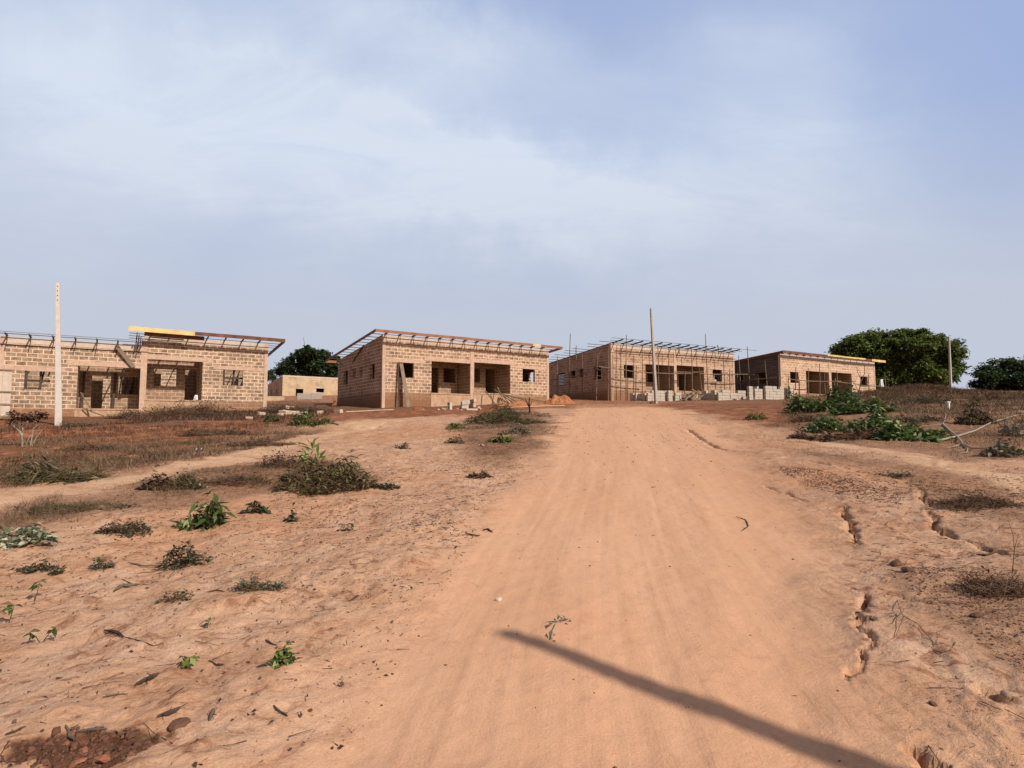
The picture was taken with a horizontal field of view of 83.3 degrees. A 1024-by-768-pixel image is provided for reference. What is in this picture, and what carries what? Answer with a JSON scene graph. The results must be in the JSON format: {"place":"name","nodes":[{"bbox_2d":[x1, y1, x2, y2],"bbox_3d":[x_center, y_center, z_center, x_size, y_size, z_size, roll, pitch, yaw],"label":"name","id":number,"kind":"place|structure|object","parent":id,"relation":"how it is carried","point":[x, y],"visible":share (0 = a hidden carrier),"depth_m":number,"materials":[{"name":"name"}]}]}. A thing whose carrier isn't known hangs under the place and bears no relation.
{"place":"outdoors","nodes":[
{"label":"outdoors","id":0,"kind":"place"},
{"bbox_2d":[0,389,1023,767],"bbox_3d":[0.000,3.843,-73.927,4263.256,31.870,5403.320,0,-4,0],"label":"ground","id":1,"kind":"structure","parent":0,"point":[618,671],"depth_m":4.21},
{"bbox_2d":[0,369,13,417],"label":"formwork panel","id":2,"kind":"object","parent":1,"relation":"on","point":[5,388],"visible":0.9,"depth_m":29.11,"materials":[{"name":"beige wood"}]},
{"bbox_2d":[0,601,22,622],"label":"seedling","id":3,"kind":"object","parent":1,"relation":"on","point":[10,605],"visible":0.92,"depth_m":4.09,"materials":[{"name":"green plant"}]},
{"bbox_2d":[3,410,48,446],"bbox_3d":[-13.422,1.234,15.989,1.133,1.032,0.712,1,-4,-15],"label":"dead shrub","id":4,"kind":"object","parent":1,"relation":"on","point":[23,417],"visible":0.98,"depth_m":15.92,"materials":[{"name":"brown plant"}]},
{"bbox_2d":[0,522,58,550],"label":"cut branch","id":5,"kind":"object","parent":1,"relation":"on","point":[24,535],"visible":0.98,"depth_m":5.91,"materials":[{"name":"green plant"}]},
{"bbox_2d":[14,559,59,572],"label":"cut branch","id":6,"kind":"object","parent":1,"relation":"on","point":[35,567],"visible":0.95,"depth_m":5.23,"materials":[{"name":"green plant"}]},
{"bbox_2d":[23,626,56,642],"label":"seedling","id":7,"kind":"object","parent":1,"relation":"on","point":[53,631],"visible":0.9,"depth_m":3.76,"materials":[{"name":"green plant"}]},
{"bbox_2d":[46,564,66,575],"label":"cut branch","id":8,"kind":"object","parent":1,"relation":"on","point":[55,571],"visible":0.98,"depth_m":5.13,"materials":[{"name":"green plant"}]},
{"bbox_2d":[54,283,61,425],"bbox_3d":[-18.008,-1.009,22.849,0.618,6.116,0.261,0,-4,-2],"label":"utility pole","id":9,"kind":"object","parent":1,"relation":"on","point":[58,397],"visible":0.95,"depth_m":22.82,"materials":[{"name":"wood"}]},
{"bbox_2d":[0,442,121,486],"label":"grass heap","id":10,"kind":"object","parent":1,"relation":"on","point":[33,473],"depth_m":9.91,"materials":[{"name":"plant"}]},
{"bbox_2d":[13,497,141,515],"bbox_3d":[-5.552,1.617,7.390,1.612,0.288,0.856,0,-4,-6],"label":"brush heap","id":11,"kind":"object","parent":1,"relation":"on","point":[65,507],"visible":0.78,"depth_m":7.29,"materials":[{"name":"brown plant"}]},
{"bbox_2d":[0,726,157,767],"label":"earth crumbs","id":12,"kind":"object","parent":1,"relation":"on","point":[131,732],"visible":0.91,"depth_m":2.53,"materials":[{"name":"brown soil"}]},
{"bbox_2d":[54,420,106,426],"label":"brush heap","id":13,"kind":"object","parent":1,"relation":"on","point":[68,424],"visible":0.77,"depth_m":21.44,"materials":[{"name":"brown plant"}]},
{"bbox_2d":[56,441,123,450],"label":"brush heap","id":14,"kind":"object","parent":1,"relation":"on","point":[88,447],"visible":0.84,"depth_m":14.63,"materials":[{"name":"brown plant"}]},
{"bbox_2d":[87,554,114,570],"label":"weed tuft","id":15,"kind":"object","parent":1,"relation":"on","point":[97,564],"visible":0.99,"depth_m":5.22,"materials":[{"name":"green plant"}]},
{"bbox_2d":[94,754,110,762],"bbox_3d":[-1.765,1.616,2.489,0.076,0.028,0.060,12,-14,-22],"label":"stone","id":16,"kind":"object","parent":1,"relation":"on","point":[104,758],"visible":0.91,"depth_m":2.48,"materials":[{"name":"stone"}]},
{"bbox_2d":[93,518,152,537],"bbox_3d":[-4.275,1.577,6.347,0.598,0.211,0.441,2,-4,-25],"label":"shrub","id":17,"kind":"object","parent":1,"relation":"on","point":[118,529],"visible":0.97,"depth_m":6.30,"materials":[{"name":"brown plant"}]},
{"bbox_2d":[101,406,148,418],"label":"brush heap","id":18,"kind":"object","parent":1,"relation":"on","point":[131,413],"visible":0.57,"depth_m":29.90,"materials":[{"name":"brown plant"}]},
{"bbox_2d":[0,326,284,417],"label":"block bungalow","id":19,"kind":"object","parent":1,"relation":"on","point":[161,365],"visible":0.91,"depth_m":35.79,"materials":[{"name":"concrete"}]},
{"bbox_2d":[80,371,85,407],"bbox_3d":[-25.836,0.388,34.687,0.120,2.308,0.364,2,-4,-24],"label":"timber post","id":20,"kind":"object","parent":19,"relation":"on","point":[83,387],"visible":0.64,"depth_m":34.69,"materials":[{"name":"wood"}]},
{"bbox_2d":[135,672,159,684],"bbox_3d":[-1.969,1.591,3.108,0.101,0.044,0.101,0,-4,0],"label":"bark strip","id":21,"kind":"object","parent":1,"relation":"on","point":[152,676],"visible":1,"depth_m":3.12,"materials":[{"name":"grey wood"}]},
{"bbox_2d":[134,465,173,490],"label":"dead bush","id":22,"kind":"object","parent":1,"relation":"on","point":[150,483],"visible":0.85,"depth_m":9.02,"materials":[{"name":"brown plant"}]},
{"bbox_2d":[0,429,310,488],"bbox_3d":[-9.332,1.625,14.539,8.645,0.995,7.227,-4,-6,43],"label":"olive grass","id":23,"kind":"structure","parent":1,"relation":"on","point":[125,451],"depth_m":14.03,"materials":[{"name":"brown plant"}]},
{"bbox_2d":[0,420,325,487],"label":"straw grass","id":24,"kind":"structure","parent":1,"relation":"on","point":[147,443],"depth_m":15.84,"materials":[{"name":"brown plant"}]},
{"bbox_2d":[0,407,333,443],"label":"dark brush","id":25,"kind":"object","parent":1,"relation":"on","point":[154,419],"visible":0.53,"depth_m":23.27,"materials":[{"name":"brown plant"}]},
{"bbox_2d":[157,703,186,716],"bbox_3d":[-1.638,1.573,2.772,0.074,0.027,0.131,-1,-4,11],"label":"dead stick","id":26,"kind":"object","parent":1,"relation":"on","point":[170,711],"visible":1,"depth_m":2.76,"materials":[{"name":"grey wood"}]},
{"bbox_2d":[155,588,191,603],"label":"cut branch","id":27,"kind":"object","parent":1,"relation":"on","point":[181,595],"visible":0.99,"depth_m":4.29,"materials":[{"name":"green plant"}]},
{"bbox_2d":[0,496,353,619],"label":"dry brush","id":28,"kind":"object","parent":1,"relation":"on","point":[175,582],"visible":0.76,"depth_m":4.93,"materials":[{"name":"brown plant"}]},
{"bbox_2d":[167,717,190,732],"bbox_3d":[-1.557,1.588,2.696,0.100,0.035,0.089,-2,9,-38],"label":"stone","id":29,"kind":"object","parent":1,"relation":"on","point":[177,723],"visible":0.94,"depth_m":2.68,"materials":[{"name":"brown stone"}]},
{"bbox_2d":[124,396,245,417],"bbox_3d":[-17.209,1.369,30.477,6.345,1.665,3.174,-1,-4,8],"label":"brush heap","id":30,"kind":"object","parent":1,"relation":"on","point":[193,410],"visible":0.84,"depth_m":30.25,"materials":[{"name":"brown plant"}]},
{"bbox_2d":[156,540,214,570],"bbox_3d":[-2.998,1.575,5.295,0.373,0.281,0.519,-10,-11,69],"label":"cut branch","id":31,"kind":"object","parent":1,"relation":"on","point":[188,556],"visible":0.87,"depth_m":5.27,"materials":[{"name":"brown plant"}]},
{"bbox_2d":[178,655,198,668],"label":"seedling","id":32,"kind":"object","parent":1,"relation":"on","point":[191,659],"visible":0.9,"depth_m":3.33,"materials":[{"name":"green plant"}]},
{"bbox_2d":[168,464,209,490],"bbox_3d":[-5.132,1.493,9.138,0.655,0.475,0.509,0,-4,7],"label":"dead bush","id":33,"kind":"object","parent":1,"relation":"on","point":[191,481],"visible":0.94,"depth_m":9.09,"materials":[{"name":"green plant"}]},
{"bbox_2d":[0,454,381,530],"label":"straw grass","id":34,"kind":"structure","parent":1,"relation":"on","point":[105,502],"depth_m":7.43,"materials":[{"name":"beige plant"}]},
{"bbox_2d":[171,489,236,531],"bbox_3d":[-3.628,1.525,6.702,0.663,0.618,0.624,-3,-5,37],"label":"tuft","id":35,"kind":"object","parent":1,"relation":"on","point":[217,514],"visible":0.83,"depth_m":6.61,"materials":[{"name":"green plant"}]},
{"bbox_2d":[173,423,252,436],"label":"brush heap","id":36,"kind":"object","parent":1,"relation":"on","point":[199,432],"visible":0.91,"depth_m":19.03,"materials":[{"name":"brown plant"}]},
{"bbox_2d":[0,458,475,766],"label":"leaf litter","id":37,"kind":"object","parent":1,"relation":"on","point":[194,764],"visible":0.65,"depth_m":4.46,"materials":[{"name":"brown plant"}]},
{"bbox_2d":[199,467,276,486],"bbox_3d":[-4.574,1.562,9.583,1.330,0.356,0.844,0,-4,6],"label":"brush heap","id":38,"kind":"object","parent":1,"relation":"on","point":[232,478],"visible":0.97,"depth_m":9.47,"materials":[{"name":"brown plant"}]},
{"bbox_2d":[237,500,271,513],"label":"weed tuft","id":39,"kind":"object","parent":1,"relation":"on","point":[254,507],"visible":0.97,"depth_m":7.26,"materials":[{"name":"green plant"}]},
{"bbox_2d":[230,573,287,593],"bbox_3d":[-1.959,1.553,4.455,0.326,0.152,0.438,12,-12,-71],"label":"cut branch","id":40,"kind":"object","parent":1,"relation":"on","point":[251,584],"visible":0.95,"depth_m":4.44,"materials":[{"name":"green plant"}]},
{"bbox_2d":[219,436,299,445],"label":"brush heap","id":41,"kind":"object","parent":1,"relation":"on","point":[262,442],"visible":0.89,"depth_m":15.32,"materials":[{"name":"brown plant"}]},
{"bbox_2d":[252,443,304,467],"bbox_3d":[-4.443,1.384,11.086,1.035,0.521,0.719,1,-4,-17],"label":"brush heap","id":42,"kind":"object","parent":1,"relation":"on","point":[273,461],"visible":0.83,"depth_m":11.00,"materials":[{"name":"brown plant"}]},
{"bbox_2d":[264,640,301,667],"bbox_3d":[-1.314,1.557,3.309,0.174,0.167,0.157,-3,-5,37],"label":"green sprig","id":43,"kind":"object","parent":1,"relation":"on","point":[283,659],"visible":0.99,"depth_m":3.29,"materials":[{"name":"green plant"}]},
{"bbox_2d":[282,502,298,522],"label":"weed tuft","id":44,"kind":"object","parent":1,"relation":"on","point":[291,515],"visible":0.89,"depth_m":6.90,"materials":[{"name":"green plant"}]},
{"bbox_2d":[255,400,332,412],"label":"brush heap","id":45,"kind":"object","parent":1,"relation":"on","point":[275,408],"visible":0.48,"depth_m":33.45,"materials":[{"name":"brown plant"}]},
{"bbox_2d":[267,375,337,395],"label":"block bungalow","id":46,"kind":"object","parent":1,"relation":"on","point":[286,385],"visible":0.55,"depth_m":94.95,"materials":[{"name":"concrete"}]},
{"bbox_2d":[271,337,340,377],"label":"broadleaf tree","id":47,"kind":"object","parent":1,"relation":"on","point":[309,361],"visible":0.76,"depth_m":106.69,"materials":[{"name":"green plant"}]},
{"bbox_2d":[287,405,335,426],"bbox_3d":[-7.431,1.225,21.212,1.605,0.926,1.168,-2,-4,22],"label":"weed tuft","id":48,"kind":"object","parent":1,"relation":"on","point":[300,420],"visible":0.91,"depth_m":21.14,"materials":[{"name":"green plant"}]},
{"bbox_2d":[297,436,325,461],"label":"plant","id":49,"kind":"object","parent":1,"relation":"on","point":[312,444],"visible":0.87,"depth_m":11.86,"materials":[{"name":"green plant"}]},
{"bbox_2d":[271,449,382,495],"bbox_3d":[-2.996,1.449,9.133,1.266,0.831,1.835,18,-18,-77],"label":"brush heap","id":50,"kind":"object","parent":1,"relation":"on","point":[320,482],"visible":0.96,"depth_m":9.00,"materials":[{"name":"green plant"}]},
{"bbox_2d":[364,482,400,489],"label":"brush heap","id":51,"kind":"object","parent":1,"relation":"on","point":[383,487],"visible":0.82,"depth_m":9.20,"materials":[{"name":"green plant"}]},
{"bbox_2d":[399,363,409,406],"bbox_3d":[-7.361,0.074,39.569,0.876,3.071,0.252,-3,-5,33],"label":"wide board","id":52,"kind":"object","parent":1,"relation":"on","point":[404,385],"visible":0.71,"depth_m":39.55,"materials":[{"name":"brown wood"}]},
{"bbox_2d":[325,329,562,407],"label":"block bungalow","id":53,"kind":"object","parent":1,"relation":"on","point":[439,371],"visible":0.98,"depth_m":43.22,"materials":[{"name":"concrete"}]},
{"bbox_2d":[466,469,491,478],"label":"weed tuft","id":54,"kind":"object","parent":1,"relation":"on","point":[475,475],"visible":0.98,"depth_m":9.94,"materials":[{"name":"green plant"}]},
{"bbox_2d":[487,430,513,442],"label":"weed tuft","id":55,"kind":"object","parent":1,"relation":"on","point":[500,437],"visible":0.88,"depth_m":15.30,"materials":[{"name":"green plant"}]},
{"bbox_2d":[445,408,556,469],"bbox_3d":[-0.221,1.538,23.743,4.270,2.005,25.867,0,-4,4],"label":"dark brush","id":56,"kind":"object","parent":1,"relation":"on","point":[502,426],"visible":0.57,"depth_m":19.61,"materials":[{"name":"brown plant"}]},
{"bbox_2d":[464,403,549,423],"bbox_3d":[-0.186,1.271,23.085,3.562,1.047,2.534,1,-4,-14],"label":"brush heap","id":57,"kind":"object","parent":1,"relation":"on","point":[505,418],"visible":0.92,"depth_m":22.77,"materials":[{"name":"brown plant"}]},
{"bbox_2d":[466,409,548,426],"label":"olive grass","id":58,"kind":"structure","parent":1,"relation":"on","point":[511,415],"depth_m":27.31,"materials":[{"name":"green plant"}]},
{"bbox_2d":[0,407,1023,767],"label":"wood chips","id":59,"kind":"object","parent":1,"relation":"on","point":[470,527],"visible":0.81,"depth_m":5.74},
{"bbox_2d":[3,407,1023,767],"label":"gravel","id":60,"kind":"structure","parent":1,"relation":"on","point":[793,559],"depth_m":4.36,"materials":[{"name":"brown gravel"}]},
{"bbox_2d":[505,420,532,433],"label":"brush heap","id":61,"kind":"object","parent":1,"relation":"on","point":[520,430],"visible":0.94,"depth_m":17.96,"materials":[{"name":"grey plant"}]},
{"bbox_2d":[499,401,548,405],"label":"earth heap","id":62,"kind":"object","parent":1,"relation":"on","point":[519,403],"visible":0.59,"depth_m":39.14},
{"bbox_2d":[544,394,574,403],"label":"earth heap","id":63,"kind":"object","parent":1,"relation":"on","point":[562,399],"visible":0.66,"depth_m":43.71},
{"bbox_2d":[549,613,571,640],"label":"dry sprig","id":64,"kind":"object","parent":1,"relation":"on","point":[551,634],"visible":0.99,"depth_m":3.75,"materials":[{"name":"beige plant"}]},
{"bbox_2d":[550,334,747,400],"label":"bamboo scaffold","id":65,"kind":"object","parent":1,"relation":"on","point":[642,382],"visible":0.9,"depth_m":51.40,"materials":[{"name":"brown wood"}]},
{"bbox_2d":[549,337,756,400],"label":"block bungalow","id":66,"kind":"object","parent":1,"relation":"on","point":[680,362],"visible":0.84,"depth_m":52.95,"materials":[{"name":"concrete"}]},
{"bbox_2d":[650,308,657,403],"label":"utility pole","id":67,"kind":"object","parent":1,"relation":"on","point":[654,369],"visible":0.99,"depth_m":41.89,"materials":[{"name":"concrete"}]},
{"bbox_2d":[743,410,769,419],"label":"weed tuft","id":68,"kind":"object","parent":1,"relation":"on","point":[760,417],"visible":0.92,"depth_m":22.98,"materials":[{"name":"green plant"}]},
{"bbox_2d":[714,350,885,396],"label":"block bungalow","id":69,"kind":"object","parent":1,"relation":"on","point":[801,363],"visible":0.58,"depth_m":57.56,"materials":[{"name":"concrete"}]},
{"bbox_2d":[787,424,816,439],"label":"brush heap","id":70,"kind":"object","parent":1,"relation":"on","point":[802,435],"visible":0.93,"depth_m":15.41,"materials":[{"name":"green plant"}]},
{"bbox_2d":[735,347,871,395],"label":"bamboo scaffold","id":71,"kind":"object","parent":1,"relation":"on","point":[799,380],"visible":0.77,"depth_m":55.78,"materials":[{"name":"brown wood"}]},
{"bbox_2d":[784,410,840,422],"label":"brush heap","id":72,"kind":"object","parent":1,"relation":"on","point":[805,418],"visible":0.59,"depth_m":20.78,"materials":[{"name":"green plant"}]},
{"bbox_2d":[782,388,867,412],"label":"cut branches","id":73,"kind":"object","parent":1,"relation":"on","point":[803,404],"visible":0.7,"depth_m":24.84,"materials":[{"name":"green plant"}]},
{"bbox_2d":[800,413,849,433],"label":"cut branches","id":74,"kind":"object","parent":1,"relation":"on","point":[828,422],"visible":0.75,"depth_m":17.33,"materials":[{"name":"green plant"}]},
{"bbox_2d":[824,381,861,403],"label":"cut branches","id":75,"kind":"object","parent":1,"relation":"on","point":[835,388],"visible":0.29,"depth_m":31.88,"materials":[{"name":"green plant"}]},
{"bbox_2d":[811,423,889,441],"bbox_3d":[9.064,1.333,15.171,2.434,0.604,1.199,1,-4,-10],"label":"brush heap","id":76,"kind":"object","parent":1,"relation":"on","point":[850,436],"visible":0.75,"depth_m":15.03,"materials":[{"name":"green plant"}]},
{"bbox_2d":[829,404,893,431],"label":"cut branches","id":77,"kind":"object","parent":1,"relation":"on","point":[876,417],"visible":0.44,"depth_m":17.14,"materials":[{"name":"green plant"}]},
{"bbox_2d":[829,392,901,414],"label":"cut branches","id":78,"kind":"object","parent":1,"relation":"on","point":[849,408],"visible":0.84,"depth_m":21.97,"materials":[{"name":"green plant"}]},
{"bbox_2d":[749,414,1013,494],"bbox_3d":[8.110,1.316,16.186,2.804,1.417,19.124,-1,-4,16],"label":"dry brush","id":79,"kind":"object","parent":1,"relation":"on","point":[758,438],"visible":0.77,"depth_m":12.40,"materials":[{"name":"brown plant"}]},
{"bbox_2d":[769,406,1023,457],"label":"olive grass","id":80,"kind":"structure","parent":1,"relation":"on","point":[914,425],"depth_m":17.82,"materials":[{"name":"green plant"}]},
{"bbox_2d":[825,327,971,389],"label":"broadleaf tree","id":81,"kind":"object","parent":1,"relation":"on","point":[913,356],"visible":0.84,"depth_m":72.31,"materials":[{"name":"green plant"}]},
{"bbox_2d":[778,386,1023,459],"bbox_3d":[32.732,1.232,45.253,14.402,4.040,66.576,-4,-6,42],"label":"dry brush","id":82,"kind":"object","parent":1,"relation":"on","point":[962,401],"visible":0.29,"depth_m":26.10,"materials":[{"name":"brown plant"}]},
{"bbox_2d":[884,469,918,478],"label":"weed tuft","id":83,"kind":"object","parent":1,"relation":"on","point":[908,474],"visible":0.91,"depth_m":8.27,"materials":[{"name":"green plant"}]},
{"bbox_2d":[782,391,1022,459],"bbox_3d":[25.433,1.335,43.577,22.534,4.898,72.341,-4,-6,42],"label":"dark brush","id":84,"kind":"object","parent":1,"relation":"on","point":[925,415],"visible":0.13,"depth_m":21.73,"materials":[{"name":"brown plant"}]},
{"bbox_2d":[871,419,943,442],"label":"cut branches","id":85,"kind":"object","parent":1,"relation":"on","point":[910,432],"visible":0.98,"depth_m":14.41,"materials":[{"name":"green plant"}]},
{"bbox_2d":[884,412,945,423],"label":"brush heap","id":86,"kind":"object","parent":1,"relation":"on","point":[922,418],"visible":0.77,"depth_m":18.36,"materials":[{"name":"brown plant"}]},
{"bbox_2d":[808,382,1023,397],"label":"dry brush","id":87,"kind":"object","parent":1,"relation":"on","point":[919,388],"visible":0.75,"depth_m":52.81,"materials":[{"name":"brown plant"}]},
{"bbox_2d":[902,385,958,403],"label":"brush heap","id":88,"kind":"object","parent":1,"relation":"on","point":[927,399],"visible":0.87,"depth_m":29.10,"materials":[{"name":"brown plant"}]},
{"bbox_2d":[918,428,954,440],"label":"cut branches","id":89,"kind":"object","parent":1,"relation":"on","point":[944,435],"visible":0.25,"depth_m":14.52,"materials":[{"name":"green plant"}]},
{"bbox_2d":[948,336,951,386],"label":"utility pole","id":90,"kind":"object","parent":1,"relation":"on","point":[950,369],"visible":0.92,"depth_m":62.26,"materials":[{"name":"wood"}]},
{"bbox_2d":[880,396,1023,457],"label":"olive grass","id":91,"kind":"structure","parent":1,"relation":"on","point":[977,407],"depth_m":21.52,"materials":[{"name":"green plant"}]},
{"bbox_2d":[884,454,1023,526],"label":"dry brush","id":92,"kind":"object","parent":1,"relation":"on","point":[938,485],"visible":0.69,"depth_m":7.09,"materials":[{"name":"brown plant"}]},
{"bbox_2d":[920,554,1023,669],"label":"dry brush","id":93,"kind":"object","parent":1,"relation":"on","point":[980,607],"visible":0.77,"depth_m":3.86,"materials":[{"name":"brown plant"}]},
{"bbox_2d":[927,487,1023,511],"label":"brush heap","id":94,"kind":"object","parent":1,"relation":"on","point":[982,500],"visible":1,"depth_m":6.36,"materials":[{"name":"brown plant"}]},
{"bbox_2d":[954,396,996,425],"bbox_3d":[14.040,0.870,17.466,1.256,1.016,0.964,-1,-4,17],"label":"brush heap","id":95,"kind":"object","parent":1,"relation":"on","point":[959,419],"visible":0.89,"depth_m":17.43,"materials":[{"name":"brown plant"}]},
{"bbox_2d":[927,409,1023,455],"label":"fallen branch","id":96,"kind":"object","parent":1,"relation":"on","point":[953,433],"visible":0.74,"depth_m":15.17,"materials":[{"name":"grey wood"}]},
{"bbox_2d":[952,562,1023,599],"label":"brush heap","id":97,"kind":"object","parent":1,"relation":"on","point":[973,583],"visible":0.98,"depth_m":4.16,"materials":[{"name":"brown plant"}]},
{"bbox_2d":[966,355,1023,390],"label":"broadleaf tree","id":98,"kind":"object","parent":1,"relation":"on","point":[992,377],"visible":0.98,"depth_m":71.15,"materials":[{"name":"green plant"}]},
{"bbox_2d":[966,390,1023,400],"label":"brush heap","id":99,"kind":"object","parent":1,"relation":"on","point":[998,397],"visible":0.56,"depth_m":37.90,"materials":[{"name":"brown plant"}]},
{"bbox_2d":[977,438,1023,457],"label":"brush heap","id":100,"kind":"object","parent":1,"relation":"on","point":[1014,451],"visible":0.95,"depth_m":11.12,"materials":[{"name":"green plant"}]},
{"bbox_2d":[990,407,1023,437],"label":"brush heap","id":101,"kind":"object","parent":1,"relation":"on","point":[1014,428],"visible":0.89,"depth_m":14.75,"materials":[{"name":"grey plant"}]},
{"bbox_2d":[0,0,1023,392],"label":"sky","id":102,"kind":"structure","parent":0,"point":[763,176],"materials":[{"name":"blue"}]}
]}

